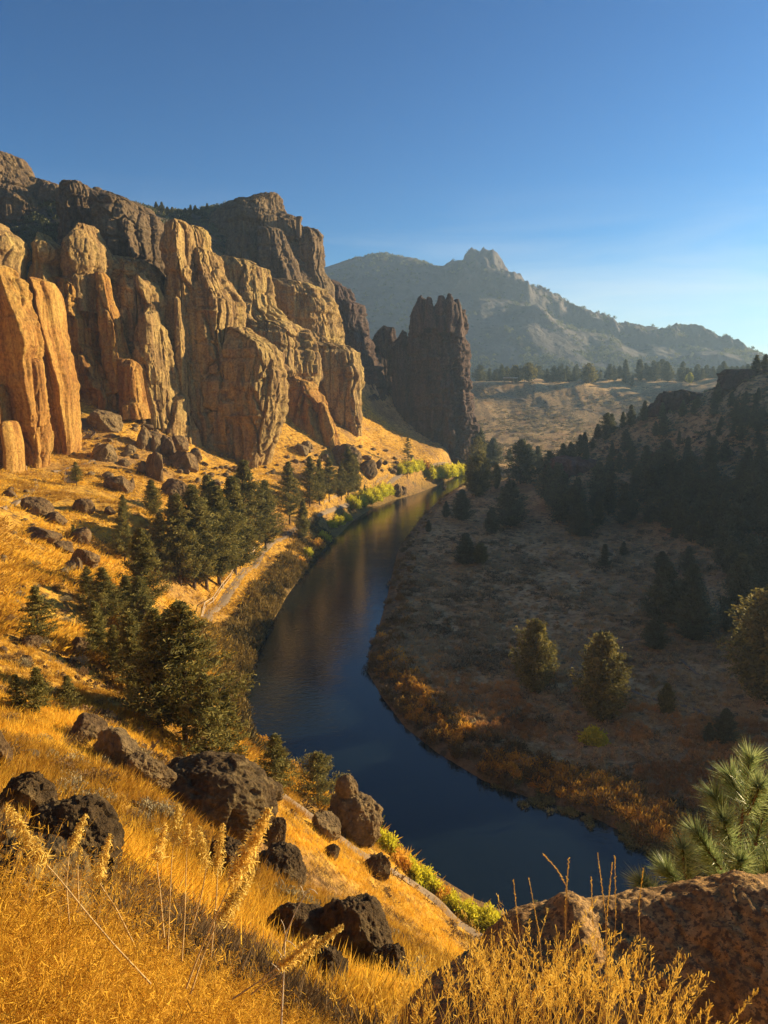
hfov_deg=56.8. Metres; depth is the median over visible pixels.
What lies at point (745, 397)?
pine tree
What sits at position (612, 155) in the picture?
sky
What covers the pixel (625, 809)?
autumn brush
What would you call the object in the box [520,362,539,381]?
cottonwood tree
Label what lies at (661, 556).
pine tree
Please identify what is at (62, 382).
rock column
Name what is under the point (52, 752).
sagebrush
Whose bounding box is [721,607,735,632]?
pine tree
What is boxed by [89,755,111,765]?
sagebrush
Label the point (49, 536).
boulder
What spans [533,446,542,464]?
pine tree
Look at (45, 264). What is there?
rock tower
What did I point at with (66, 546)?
boulder
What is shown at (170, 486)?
boulder
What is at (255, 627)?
bank brush
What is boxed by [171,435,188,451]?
boulder
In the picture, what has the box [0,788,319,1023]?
dry brush
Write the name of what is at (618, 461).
pine tree
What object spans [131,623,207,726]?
pine tree
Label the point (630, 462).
pine tree
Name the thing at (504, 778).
bank brush
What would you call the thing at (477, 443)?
juniper tree
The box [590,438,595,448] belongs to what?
pine tree
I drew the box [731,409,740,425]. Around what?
pine tree
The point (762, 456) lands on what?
pine tree
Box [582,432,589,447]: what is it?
pine tree
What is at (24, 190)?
rock crag
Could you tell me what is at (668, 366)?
pine tree
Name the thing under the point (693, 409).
pine tree
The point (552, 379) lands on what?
pine tree
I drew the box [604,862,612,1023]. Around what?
grass stalk
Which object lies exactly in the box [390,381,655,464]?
valley scrub
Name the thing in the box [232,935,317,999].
dry flower stalk
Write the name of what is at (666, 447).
pine tree
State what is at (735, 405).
pine tree
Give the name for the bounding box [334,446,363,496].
pine tree
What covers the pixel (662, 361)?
pine tree
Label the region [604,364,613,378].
pine tree
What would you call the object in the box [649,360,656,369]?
pine tree
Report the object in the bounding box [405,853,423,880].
willow bush
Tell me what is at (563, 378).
pine tree
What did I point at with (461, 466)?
willow bush
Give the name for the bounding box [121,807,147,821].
sagebrush
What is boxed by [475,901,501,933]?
willow bush
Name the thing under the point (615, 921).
grass stalk
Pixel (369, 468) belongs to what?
boulder
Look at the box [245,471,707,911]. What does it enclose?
river
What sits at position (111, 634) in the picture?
pine tree
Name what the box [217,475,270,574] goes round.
pine tree
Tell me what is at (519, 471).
pine tree
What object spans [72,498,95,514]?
boulder
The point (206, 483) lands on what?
pine tree
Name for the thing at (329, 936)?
dry flower stalk
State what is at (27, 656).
boulder
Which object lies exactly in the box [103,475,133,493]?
boulder
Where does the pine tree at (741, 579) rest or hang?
on the ground at (544, 395)
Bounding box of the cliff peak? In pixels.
[208,192,330,294]
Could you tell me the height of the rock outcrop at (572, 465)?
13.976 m
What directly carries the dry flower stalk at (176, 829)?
on the dry brush at (35, 983)
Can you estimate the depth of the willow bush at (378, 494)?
309.37 m
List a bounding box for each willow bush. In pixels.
[301,547,313,557]
[316,530,332,541]
[327,519,337,527]
[334,515,346,525]
[342,512,352,521]
[345,494,362,508]
[353,490,369,506]
[360,488,376,504]
[367,485,384,501]
[377,482,391,496]
[377,827,402,853]
[387,483,394,494]
[396,463,406,473]
[401,462,414,473]
[404,459,419,471]
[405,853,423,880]
[411,863,440,888]
[415,458,425,470]
[421,872,445,897]
[423,463,438,479]
[433,462,446,478]
[438,464,453,478]
[440,888,464,916]
[442,463,457,476]
[449,463,462,476]
[450,898,474,924]
[457,461,465,475]
[464,900,495,931]
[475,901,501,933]
[576,724,610,747]
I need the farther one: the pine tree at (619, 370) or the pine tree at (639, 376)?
the pine tree at (619, 370)
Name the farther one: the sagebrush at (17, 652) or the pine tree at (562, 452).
the pine tree at (562, 452)
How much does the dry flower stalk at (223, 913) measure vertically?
0.445 m
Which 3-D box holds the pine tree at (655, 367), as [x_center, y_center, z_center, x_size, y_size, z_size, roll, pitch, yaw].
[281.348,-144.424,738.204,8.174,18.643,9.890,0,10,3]
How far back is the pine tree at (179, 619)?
44.75 m
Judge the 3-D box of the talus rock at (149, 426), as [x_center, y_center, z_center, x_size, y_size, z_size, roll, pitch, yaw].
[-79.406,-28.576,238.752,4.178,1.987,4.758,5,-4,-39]
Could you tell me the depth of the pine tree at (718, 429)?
269.32 m
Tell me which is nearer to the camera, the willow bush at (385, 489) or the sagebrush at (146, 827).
the sagebrush at (146, 827)
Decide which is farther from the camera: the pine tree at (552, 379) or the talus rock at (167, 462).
the pine tree at (552, 379)
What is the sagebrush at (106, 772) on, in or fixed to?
on the ground at (544, 395)
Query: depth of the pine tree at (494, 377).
722.20 m
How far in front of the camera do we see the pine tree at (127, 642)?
58.57 m
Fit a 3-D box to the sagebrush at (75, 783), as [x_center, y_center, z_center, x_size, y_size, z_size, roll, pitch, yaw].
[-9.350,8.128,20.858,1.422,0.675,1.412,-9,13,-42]
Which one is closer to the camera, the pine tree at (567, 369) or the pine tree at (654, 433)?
the pine tree at (654, 433)
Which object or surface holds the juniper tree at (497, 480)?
on the ground at (544, 395)
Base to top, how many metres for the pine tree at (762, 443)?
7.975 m
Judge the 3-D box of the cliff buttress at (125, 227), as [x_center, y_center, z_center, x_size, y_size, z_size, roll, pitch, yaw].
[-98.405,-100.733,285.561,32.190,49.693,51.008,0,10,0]
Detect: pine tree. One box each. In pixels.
[2,674,33,706]
[9,585,63,637]
[15,667,58,714]
[49,674,82,713]
[67,524,74,536]
[68,462,83,484]
[74,566,96,603]
[75,567,129,627]
[81,601,109,654]
[92,625,124,672]
[106,612,145,694]
[109,575,133,616]
[111,506,132,560]
[112,527,176,604]
[113,494,131,518]
[114,575,162,631]
[116,599,259,742]
[117,595,160,648]
[118,607,188,717]
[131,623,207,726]
[141,479,163,516]
[147,512,184,573]
[150,484,230,590]
[155,493,208,585]
[158,201,164,210]
[161,608,200,680]
[163,495,172,524]
[173,672,244,754]
[186,497,244,591]
[189,474,240,523]
[206,690,252,756]
[207,485,247,586]
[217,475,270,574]
[233,460,282,553]
[246,479,290,548]
[254,733,304,801]
[271,461,305,525]
[293,500,311,537]
[294,456,328,506]
[312,460,327,504]
[321,457,341,501]
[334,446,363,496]
[334,463,349,499]
[351,454,363,491]
[400,438,413,478]
[425,520,432,531]
[440,501,451,516]
[445,489,479,520]
[451,533,475,564]
[471,364,486,380]
[471,424,488,453]
[482,507,500,532]
[484,438,506,466]
[486,371,491,380]
[487,480,534,526]
[490,371,496,380]
[496,364,504,380]
[499,439,543,483]
[504,449,512,462]
[524,443,537,469]
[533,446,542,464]
[535,366,543,378]
[536,450,556,473]
[543,369,550,381]
[549,365,559,381]
[550,372,555,382]
[555,366,562,380]
[555,443,568,455]
[559,483,592,523]
[560,369,567,381]
[563,502,600,536]
[565,366,571,381]
[565,477,587,510]
[566,442,575,453]
[567,445,576,456]
[568,371,575,381]
[571,367,577,379]
[574,364,581,378]
[574,434,584,454]
[581,445,590,457]
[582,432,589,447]
[583,461,612,498]
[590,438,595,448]
[591,424,601,439]
[597,544,612,565]
[598,370,603,378]
[598,454,620,490]
[599,412,616,432]
[600,474,618,514]
[601,425,610,439]
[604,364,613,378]
[606,367,614,379]
[608,442,616,456]
[612,368,617,380]
[615,452,624,468]
[617,366,622,378]
[618,429,632,451]
[618,541,629,555]
[619,412,626,427]
[620,367,631,382]
[621,736,767,888]
[622,447,638,468]
[623,359,628,374]
[624,404,635,425]
[630,375,634,385]
[631,359,644,377]
[634,561,683,623]
[636,445,652,479]
[637,369,642,380]
[637,615,674,649]
[638,401,648,419]
[643,367,653,380]
[647,551,674,572]
[648,439,684,471]
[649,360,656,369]
[651,364,658,381]
[651,421,658,435]
[655,414,670,435]
[656,362,661,377]
[658,361,674,380]
[659,359,665,372]
[662,363,675,379]
[664,369,671,381]
[664,584,724,640]
[668,524,678,537]
[669,563,719,618]
[673,368,686,381]
[674,431,681,443]
[675,546,699,571]
[676,361,685,376]
[678,400,686,416]
[682,437,692,454]
[682,449,688,462]
[684,368,688,381]
[690,401,696,414]
[693,364,701,373]
[694,369,700,380]
[697,368,706,379]
[701,444,722,477]
[701,722,716,742]
[702,437,719,456]
[706,368,710,378]
[706,430,711,439]
[707,366,715,378]
[708,393,721,414]
[708,708,744,744]
[710,382,724,402]
[712,553,762,621]
[714,422,722,435]
[716,361,728,375]
[716,535,740,575]
[717,416,725,426]
[717,439,732,462]
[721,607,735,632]
[727,391,736,405]
[728,424,735,436]
[729,401,740,420]
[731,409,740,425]
[731,619,748,643]
[732,420,747,440]
[741,391,750,402]
[747,447,767,469]
[750,355,761,372]
[751,430,762,444]
[752,392,759,407]
[756,437,767,455]
[756,562,767,588]
[760,354,767,369]
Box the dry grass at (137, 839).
[0,620,485,1023]
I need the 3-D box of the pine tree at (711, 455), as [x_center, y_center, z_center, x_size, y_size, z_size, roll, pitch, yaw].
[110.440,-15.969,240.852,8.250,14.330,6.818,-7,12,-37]
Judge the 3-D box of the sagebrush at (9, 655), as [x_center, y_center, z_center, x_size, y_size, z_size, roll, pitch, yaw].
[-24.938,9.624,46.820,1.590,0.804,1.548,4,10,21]
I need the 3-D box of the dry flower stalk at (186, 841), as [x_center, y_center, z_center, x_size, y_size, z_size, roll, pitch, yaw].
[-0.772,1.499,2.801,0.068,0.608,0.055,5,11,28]
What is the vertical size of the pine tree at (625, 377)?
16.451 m
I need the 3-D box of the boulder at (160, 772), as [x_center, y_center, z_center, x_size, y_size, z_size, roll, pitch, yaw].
[-10.215,11.345,30.984,2.467,1.730,2.101,30,8,-5]
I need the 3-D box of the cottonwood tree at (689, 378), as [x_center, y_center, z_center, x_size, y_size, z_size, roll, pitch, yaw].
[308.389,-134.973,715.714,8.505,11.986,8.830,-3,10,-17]
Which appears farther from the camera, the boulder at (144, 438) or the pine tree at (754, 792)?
the boulder at (144, 438)
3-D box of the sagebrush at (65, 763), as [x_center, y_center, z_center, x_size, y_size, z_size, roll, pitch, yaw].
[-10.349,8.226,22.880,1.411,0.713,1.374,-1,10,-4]
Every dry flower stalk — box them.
[1,803,150,984]
[62,813,88,923]
[75,847,83,906]
[90,833,133,942]
[148,822,169,937]
[165,803,183,950]
[181,823,194,961]
[185,807,274,988]
[189,824,212,933]
[190,870,255,993]
[209,823,226,956]
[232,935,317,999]
[251,923,343,994]
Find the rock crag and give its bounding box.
[0,151,58,223]
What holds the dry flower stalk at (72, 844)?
on the dry brush at (35, 983)
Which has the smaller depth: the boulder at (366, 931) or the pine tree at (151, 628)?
the boulder at (366, 931)
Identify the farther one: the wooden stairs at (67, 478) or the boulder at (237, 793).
the wooden stairs at (67, 478)
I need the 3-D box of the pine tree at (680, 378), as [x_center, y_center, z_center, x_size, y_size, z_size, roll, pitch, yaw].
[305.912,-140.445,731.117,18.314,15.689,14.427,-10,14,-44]
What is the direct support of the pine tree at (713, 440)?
on the ground at (544, 395)
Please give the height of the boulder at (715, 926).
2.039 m
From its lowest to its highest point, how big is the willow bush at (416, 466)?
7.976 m
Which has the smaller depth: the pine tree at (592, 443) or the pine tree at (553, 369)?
the pine tree at (592, 443)
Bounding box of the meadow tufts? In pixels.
[377,413,767,858]
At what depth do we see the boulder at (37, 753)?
22.65 m
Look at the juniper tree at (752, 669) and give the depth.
105.47 m
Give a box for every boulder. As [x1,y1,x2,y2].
[0,646,7,652]
[0,730,12,766]
[0,771,57,818]
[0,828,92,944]
[20,496,54,517]
[20,635,42,650]
[20,655,32,662]
[23,749,39,757]
[25,526,62,544]
[26,794,124,875]
[46,511,67,525]
[53,540,73,552]
[64,560,75,569]
[68,712,107,741]
[69,527,91,544]
[70,549,100,568]
[70,637,89,656]
[71,557,82,571]
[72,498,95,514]
[86,409,122,432]
[92,443,117,461]
[93,727,141,767]
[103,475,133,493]
[104,506,115,514]
[118,459,130,466]
[120,749,176,792]
[136,425,151,449]
[136,461,145,473]
[145,452,162,482]
[148,430,161,438]
[150,435,160,452]
[160,435,175,457]
[161,478,187,495]
[162,750,283,843]
[168,451,198,472]
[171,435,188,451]
[189,448,201,462]
[209,835,244,879]
[258,840,306,887]
[262,817,286,846]
[267,902,322,946]
[294,444,308,456]
[300,943,348,987]
[301,440,310,448]
[312,811,341,842]
[318,893,392,966]
[324,843,339,859]
[327,774,383,847]
[331,444,361,464]
[359,459,377,479]
[365,852,390,880]
[367,943,409,981]
[376,459,381,468]
[393,483,402,496]
[399,869,767,1023]
[402,486,406,495]
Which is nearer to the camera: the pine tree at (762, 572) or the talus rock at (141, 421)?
the pine tree at (762, 572)
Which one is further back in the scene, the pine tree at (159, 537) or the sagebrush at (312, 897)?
the pine tree at (159, 537)
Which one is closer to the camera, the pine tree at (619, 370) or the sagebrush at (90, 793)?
the sagebrush at (90, 793)
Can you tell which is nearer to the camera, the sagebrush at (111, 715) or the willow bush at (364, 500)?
the sagebrush at (111, 715)
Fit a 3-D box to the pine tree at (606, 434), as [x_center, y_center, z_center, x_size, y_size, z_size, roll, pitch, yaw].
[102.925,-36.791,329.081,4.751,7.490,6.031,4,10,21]
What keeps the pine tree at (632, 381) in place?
on the ground at (544, 395)
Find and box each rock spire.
[296,216,302,238]
[391,293,480,460]
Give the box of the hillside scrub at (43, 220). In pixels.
[1,188,225,279]
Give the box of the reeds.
[490,776,758,901]
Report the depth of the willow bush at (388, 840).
64.34 m
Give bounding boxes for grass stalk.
[506,919,541,1023]
[513,879,531,1023]
[529,880,543,1023]
[543,854,567,958]
[564,857,569,1019]
[590,877,601,1023]
[597,852,606,1023]
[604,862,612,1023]
[608,856,616,1013]
[635,868,643,1013]
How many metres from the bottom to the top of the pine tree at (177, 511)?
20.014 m
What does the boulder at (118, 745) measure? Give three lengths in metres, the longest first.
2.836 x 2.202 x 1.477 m
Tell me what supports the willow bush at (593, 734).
on the ground at (544, 395)
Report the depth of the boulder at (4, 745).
20.35 m
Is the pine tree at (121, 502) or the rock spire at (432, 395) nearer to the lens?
the pine tree at (121, 502)
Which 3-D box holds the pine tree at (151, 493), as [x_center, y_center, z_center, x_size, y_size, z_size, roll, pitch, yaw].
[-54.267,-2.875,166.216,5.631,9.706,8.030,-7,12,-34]
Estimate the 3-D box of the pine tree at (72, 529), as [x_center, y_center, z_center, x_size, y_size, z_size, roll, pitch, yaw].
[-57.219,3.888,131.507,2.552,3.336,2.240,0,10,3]
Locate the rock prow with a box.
[286,376,340,449]
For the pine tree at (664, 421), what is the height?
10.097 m
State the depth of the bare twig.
2.61 m
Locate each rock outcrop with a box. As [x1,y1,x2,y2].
[543,455,596,477]
[647,389,702,416]
[714,367,767,396]
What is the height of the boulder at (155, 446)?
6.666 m
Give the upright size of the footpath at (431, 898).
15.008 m
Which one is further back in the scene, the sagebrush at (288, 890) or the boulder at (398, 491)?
the boulder at (398, 491)
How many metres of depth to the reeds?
81.51 m
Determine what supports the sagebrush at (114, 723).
on the ground at (544, 395)
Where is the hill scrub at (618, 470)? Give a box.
[528,371,767,591]
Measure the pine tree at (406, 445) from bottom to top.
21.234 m
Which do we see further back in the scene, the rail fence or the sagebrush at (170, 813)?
the rail fence
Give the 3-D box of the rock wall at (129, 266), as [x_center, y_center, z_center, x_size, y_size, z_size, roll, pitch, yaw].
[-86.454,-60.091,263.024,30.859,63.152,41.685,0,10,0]
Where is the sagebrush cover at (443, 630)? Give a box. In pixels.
[386,467,765,765]
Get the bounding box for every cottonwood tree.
[503,365,524,381]
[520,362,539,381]
[577,363,601,383]
[685,372,693,382]
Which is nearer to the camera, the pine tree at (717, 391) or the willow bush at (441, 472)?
the pine tree at (717, 391)
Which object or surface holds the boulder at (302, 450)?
on the ground at (544, 395)
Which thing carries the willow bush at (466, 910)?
on the ground at (544, 395)
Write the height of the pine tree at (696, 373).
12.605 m
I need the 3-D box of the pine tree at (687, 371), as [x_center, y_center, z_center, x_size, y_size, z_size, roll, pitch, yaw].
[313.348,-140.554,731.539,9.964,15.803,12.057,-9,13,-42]
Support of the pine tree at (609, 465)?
on the ground at (544, 395)
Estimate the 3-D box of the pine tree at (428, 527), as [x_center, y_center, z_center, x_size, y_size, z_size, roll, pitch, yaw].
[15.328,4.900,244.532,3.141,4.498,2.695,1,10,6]
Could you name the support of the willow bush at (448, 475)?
on the ground at (544, 395)
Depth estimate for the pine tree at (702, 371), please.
733.10 m
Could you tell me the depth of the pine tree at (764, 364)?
299.22 m
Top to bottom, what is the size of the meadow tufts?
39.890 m
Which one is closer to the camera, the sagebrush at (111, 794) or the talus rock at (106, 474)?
the sagebrush at (111, 794)
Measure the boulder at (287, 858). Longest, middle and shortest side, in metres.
2.111 x 1.936 x 1.749 m
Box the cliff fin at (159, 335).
[112,218,214,450]
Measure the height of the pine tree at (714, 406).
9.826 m
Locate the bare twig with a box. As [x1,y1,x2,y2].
[271,885,316,1023]
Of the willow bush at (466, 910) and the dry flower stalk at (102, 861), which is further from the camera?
the willow bush at (466, 910)
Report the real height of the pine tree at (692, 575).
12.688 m
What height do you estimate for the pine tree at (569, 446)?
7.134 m
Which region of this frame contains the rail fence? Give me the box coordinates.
[201,542,261,616]
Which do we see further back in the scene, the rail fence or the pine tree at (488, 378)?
the pine tree at (488, 378)
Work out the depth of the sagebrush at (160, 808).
23.02 m
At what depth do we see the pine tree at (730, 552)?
162.72 m
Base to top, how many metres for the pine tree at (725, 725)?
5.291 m
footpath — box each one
[0,479,38,509]
[52,458,95,471]
[203,462,450,620]
[283,794,482,938]
[557,407,619,419]
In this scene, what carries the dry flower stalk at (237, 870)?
on the dry brush at (35, 983)
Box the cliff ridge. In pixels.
[330,279,396,400]
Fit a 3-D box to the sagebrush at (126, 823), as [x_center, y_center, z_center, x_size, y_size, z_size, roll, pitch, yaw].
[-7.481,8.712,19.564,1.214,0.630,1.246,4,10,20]
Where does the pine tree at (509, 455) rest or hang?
on the ground at (544, 395)
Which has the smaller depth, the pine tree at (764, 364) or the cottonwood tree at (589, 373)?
the pine tree at (764, 364)
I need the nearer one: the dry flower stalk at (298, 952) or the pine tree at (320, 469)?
the dry flower stalk at (298, 952)
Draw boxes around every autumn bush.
[258,735,268,742]
[310,537,326,549]
[386,843,402,854]
[390,848,413,873]
[420,459,430,469]
[432,884,451,900]
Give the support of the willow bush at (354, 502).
on the ground at (544, 395)
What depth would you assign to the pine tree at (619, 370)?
783.93 m
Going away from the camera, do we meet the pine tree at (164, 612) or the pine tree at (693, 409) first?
the pine tree at (164, 612)
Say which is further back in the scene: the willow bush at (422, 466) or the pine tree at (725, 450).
the willow bush at (422, 466)
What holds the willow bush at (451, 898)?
on the ground at (544, 395)
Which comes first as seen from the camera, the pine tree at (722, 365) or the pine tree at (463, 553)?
the pine tree at (463, 553)
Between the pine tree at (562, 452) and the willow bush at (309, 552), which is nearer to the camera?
the willow bush at (309, 552)
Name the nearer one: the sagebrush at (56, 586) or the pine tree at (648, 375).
the sagebrush at (56, 586)
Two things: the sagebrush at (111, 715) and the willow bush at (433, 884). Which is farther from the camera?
the willow bush at (433, 884)
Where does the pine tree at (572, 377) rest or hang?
on the ground at (544, 395)
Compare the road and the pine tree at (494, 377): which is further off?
the pine tree at (494, 377)
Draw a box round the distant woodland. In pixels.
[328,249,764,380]
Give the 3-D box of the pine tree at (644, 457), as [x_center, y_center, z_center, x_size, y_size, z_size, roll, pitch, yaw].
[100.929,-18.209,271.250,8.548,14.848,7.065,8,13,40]
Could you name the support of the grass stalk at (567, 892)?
on the wild rye
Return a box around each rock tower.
[0,223,31,280]
[28,232,61,281]
[60,223,114,312]
[298,226,334,299]
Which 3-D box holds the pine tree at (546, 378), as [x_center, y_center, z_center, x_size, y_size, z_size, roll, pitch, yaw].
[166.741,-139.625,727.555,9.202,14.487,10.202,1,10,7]
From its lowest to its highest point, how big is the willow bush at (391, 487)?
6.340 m
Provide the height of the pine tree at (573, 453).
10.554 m
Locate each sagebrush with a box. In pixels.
[1,652,19,662]
[2,712,20,723]
[5,614,20,624]
[9,738,24,755]
[10,655,34,669]
[12,650,23,657]
[35,733,54,742]
[40,748,58,760]
[41,638,53,647]
[47,756,84,772]
[51,583,63,591]
[53,768,84,780]
[53,773,89,794]
[59,614,72,623]
[60,594,73,602]
[65,729,92,748]
[65,751,93,766]
[67,653,87,667]
[75,665,90,676]
[75,769,106,784]
[75,788,104,796]
[86,765,123,789]
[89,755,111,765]
[92,698,105,706]
[99,785,117,805]
[105,713,118,719]
[105,718,122,727]
[118,812,132,831]
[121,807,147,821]
[130,819,155,833]
[133,808,154,824]
[135,796,174,821]
[140,746,154,756]
[151,822,189,848]
[160,798,184,824]
[190,835,209,852]
[275,877,309,901]
[298,887,321,904]
[399,931,426,952]
[408,960,424,972]
[412,948,437,972]
[412,966,431,979]
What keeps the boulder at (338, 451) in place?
on the ground at (544, 395)
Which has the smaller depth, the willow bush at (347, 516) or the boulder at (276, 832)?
the boulder at (276, 832)
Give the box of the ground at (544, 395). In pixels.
[0,205,767,1022]
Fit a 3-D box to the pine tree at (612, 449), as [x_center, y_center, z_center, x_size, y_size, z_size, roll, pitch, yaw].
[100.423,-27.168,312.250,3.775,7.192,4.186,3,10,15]
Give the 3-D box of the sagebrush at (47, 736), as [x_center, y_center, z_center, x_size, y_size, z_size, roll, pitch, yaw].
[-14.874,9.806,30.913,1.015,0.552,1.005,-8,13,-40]
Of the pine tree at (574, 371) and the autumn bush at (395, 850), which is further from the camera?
the pine tree at (574, 371)
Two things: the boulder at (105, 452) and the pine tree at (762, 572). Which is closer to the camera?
the pine tree at (762, 572)
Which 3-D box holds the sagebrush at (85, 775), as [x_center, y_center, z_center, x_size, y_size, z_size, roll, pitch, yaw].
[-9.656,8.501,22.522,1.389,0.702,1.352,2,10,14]
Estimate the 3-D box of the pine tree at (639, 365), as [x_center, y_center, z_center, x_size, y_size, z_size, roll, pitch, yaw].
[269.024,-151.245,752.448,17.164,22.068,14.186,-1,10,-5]
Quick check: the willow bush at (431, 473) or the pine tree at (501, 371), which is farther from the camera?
the pine tree at (501, 371)
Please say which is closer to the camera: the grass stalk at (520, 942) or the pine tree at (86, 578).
the grass stalk at (520, 942)
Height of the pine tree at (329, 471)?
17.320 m
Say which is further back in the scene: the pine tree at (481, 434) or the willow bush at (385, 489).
the pine tree at (481, 434)
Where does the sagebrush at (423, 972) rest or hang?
on the ground at (544, 395)
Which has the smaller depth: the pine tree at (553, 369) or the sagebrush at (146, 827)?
the sagebrush at (146, 827)
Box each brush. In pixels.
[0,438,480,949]
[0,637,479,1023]
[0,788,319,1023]
[178,965,386,1023]
[194,513,334,783]
[362,494,767,874]
[372,630,767,862]
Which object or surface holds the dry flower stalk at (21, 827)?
on the dry brush at (35, 983)
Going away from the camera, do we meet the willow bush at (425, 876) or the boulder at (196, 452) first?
the willow bush at (425, 876)
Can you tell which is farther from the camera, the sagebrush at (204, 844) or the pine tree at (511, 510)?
the pine tree at (511, 510)
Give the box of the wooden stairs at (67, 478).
[64,471,75,483]
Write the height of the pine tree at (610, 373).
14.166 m
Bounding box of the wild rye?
[311,893,758,1023]
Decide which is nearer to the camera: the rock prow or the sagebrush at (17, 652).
the sagebrush at (17, 652)
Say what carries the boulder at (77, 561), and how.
on the ground at (544, 395)
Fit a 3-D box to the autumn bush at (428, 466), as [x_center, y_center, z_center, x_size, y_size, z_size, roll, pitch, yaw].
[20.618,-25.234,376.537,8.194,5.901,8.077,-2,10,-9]
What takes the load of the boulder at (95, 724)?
on the ground at (544, 395)
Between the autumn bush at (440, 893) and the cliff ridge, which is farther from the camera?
the cliff ridge
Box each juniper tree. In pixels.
[285,749,350,810]
[459,450,496,496]
[462,436,488,468]
[470,542,489,564]
[491,464,501,488]
[508,618,561,693]
[565,631,634,723]
[655,682,677,713]
[712,585,767,704]
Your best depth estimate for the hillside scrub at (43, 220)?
313.08 m
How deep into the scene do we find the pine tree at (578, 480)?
253.99 m
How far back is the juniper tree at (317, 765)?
64.29 m
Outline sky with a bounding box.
[0,0,767,353]
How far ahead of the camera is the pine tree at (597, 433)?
336.18 m
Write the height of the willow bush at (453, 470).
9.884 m
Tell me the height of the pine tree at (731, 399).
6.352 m
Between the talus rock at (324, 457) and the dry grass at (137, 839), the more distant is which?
the talus rock at (324, 457)
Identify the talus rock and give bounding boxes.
[2,490,17,497]
[102,471,113,478]
[120,449,132,456]
[124,444,135,453]
[137,419,145,424]
[143,424,153,429]
[162,457,171,465]
[321,454,329,460]
[362,455,371,459]
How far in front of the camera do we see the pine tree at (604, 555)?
188.42 m
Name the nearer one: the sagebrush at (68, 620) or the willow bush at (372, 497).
the sagebrush at (68, 620)
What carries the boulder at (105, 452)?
on the ground at (544, 395)
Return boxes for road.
[495,388,526,400]
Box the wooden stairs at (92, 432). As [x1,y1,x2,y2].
[81,418,95,438]
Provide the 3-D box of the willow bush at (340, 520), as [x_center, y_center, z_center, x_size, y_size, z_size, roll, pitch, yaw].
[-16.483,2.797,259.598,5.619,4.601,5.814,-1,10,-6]
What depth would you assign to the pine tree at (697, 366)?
785.76 m
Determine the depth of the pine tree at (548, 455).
321.39 m
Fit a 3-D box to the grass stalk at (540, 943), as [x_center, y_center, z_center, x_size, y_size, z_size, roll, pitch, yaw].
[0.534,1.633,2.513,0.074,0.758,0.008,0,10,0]
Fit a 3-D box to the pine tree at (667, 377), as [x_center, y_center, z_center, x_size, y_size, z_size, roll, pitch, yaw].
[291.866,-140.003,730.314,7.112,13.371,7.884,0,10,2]
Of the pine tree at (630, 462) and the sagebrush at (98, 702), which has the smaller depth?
the sagebrush at (98, 702)
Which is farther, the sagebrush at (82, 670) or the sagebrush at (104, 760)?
the sagebrush at (82, 670)
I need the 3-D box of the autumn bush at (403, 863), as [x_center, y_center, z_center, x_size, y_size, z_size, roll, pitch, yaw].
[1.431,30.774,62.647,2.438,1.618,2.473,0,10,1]
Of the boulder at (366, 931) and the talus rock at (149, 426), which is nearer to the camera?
the boulder at (366, 931)
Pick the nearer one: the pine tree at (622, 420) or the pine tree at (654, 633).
the pine tree at (654, 633)
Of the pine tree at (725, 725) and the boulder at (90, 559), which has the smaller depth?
the pine tree at (725, 725)
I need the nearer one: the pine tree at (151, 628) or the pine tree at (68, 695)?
the pine tree at (68, 695)
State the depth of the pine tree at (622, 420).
330.84 m
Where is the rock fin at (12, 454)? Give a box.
[0,385,25,472]
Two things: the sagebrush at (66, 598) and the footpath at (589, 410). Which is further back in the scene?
the footpath at (589, 410)
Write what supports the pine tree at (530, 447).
on the ground at (544, 395)
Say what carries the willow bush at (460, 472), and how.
on the ground at (544, 395)
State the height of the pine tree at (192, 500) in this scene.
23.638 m
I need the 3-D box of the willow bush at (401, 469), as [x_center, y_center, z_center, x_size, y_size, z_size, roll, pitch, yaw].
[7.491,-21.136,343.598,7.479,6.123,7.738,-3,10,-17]
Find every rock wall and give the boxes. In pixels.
[48,272,150,419]
[110,255,165,309]
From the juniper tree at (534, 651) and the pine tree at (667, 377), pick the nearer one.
the juniper tree at (534, 651)
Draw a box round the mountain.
[324,247,762,380]
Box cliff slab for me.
[220,255,322,386]
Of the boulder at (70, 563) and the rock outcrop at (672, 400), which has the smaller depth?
the boulder at (70, 563)
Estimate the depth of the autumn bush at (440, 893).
61.58 m
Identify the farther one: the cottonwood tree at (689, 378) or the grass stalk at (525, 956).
the cottonwood tree at (689, 378)
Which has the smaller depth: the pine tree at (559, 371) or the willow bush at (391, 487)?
the willow bush at (391, 487)
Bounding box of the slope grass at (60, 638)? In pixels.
[0,399,490,905]
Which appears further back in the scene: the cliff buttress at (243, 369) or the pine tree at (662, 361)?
the pine tree at (662, 361)
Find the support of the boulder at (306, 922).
on the ground at (544, 395)
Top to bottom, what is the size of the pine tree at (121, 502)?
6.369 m
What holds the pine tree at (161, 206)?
on the ground at (544, 395)
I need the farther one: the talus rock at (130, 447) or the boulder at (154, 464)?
the talus rock at (130, 447)
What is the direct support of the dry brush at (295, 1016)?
on the ground at (544, 395)
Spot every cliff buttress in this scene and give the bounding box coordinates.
[55,179,101,245]
[88,189,165,276]
[187,225,290,467]
[271,278,365,437]
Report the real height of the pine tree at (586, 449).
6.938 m
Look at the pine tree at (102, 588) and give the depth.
80.90 m
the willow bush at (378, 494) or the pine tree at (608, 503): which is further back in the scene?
the willow bush at (378, 494)
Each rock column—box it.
[0,265,53,468]
[27,277,81,454]

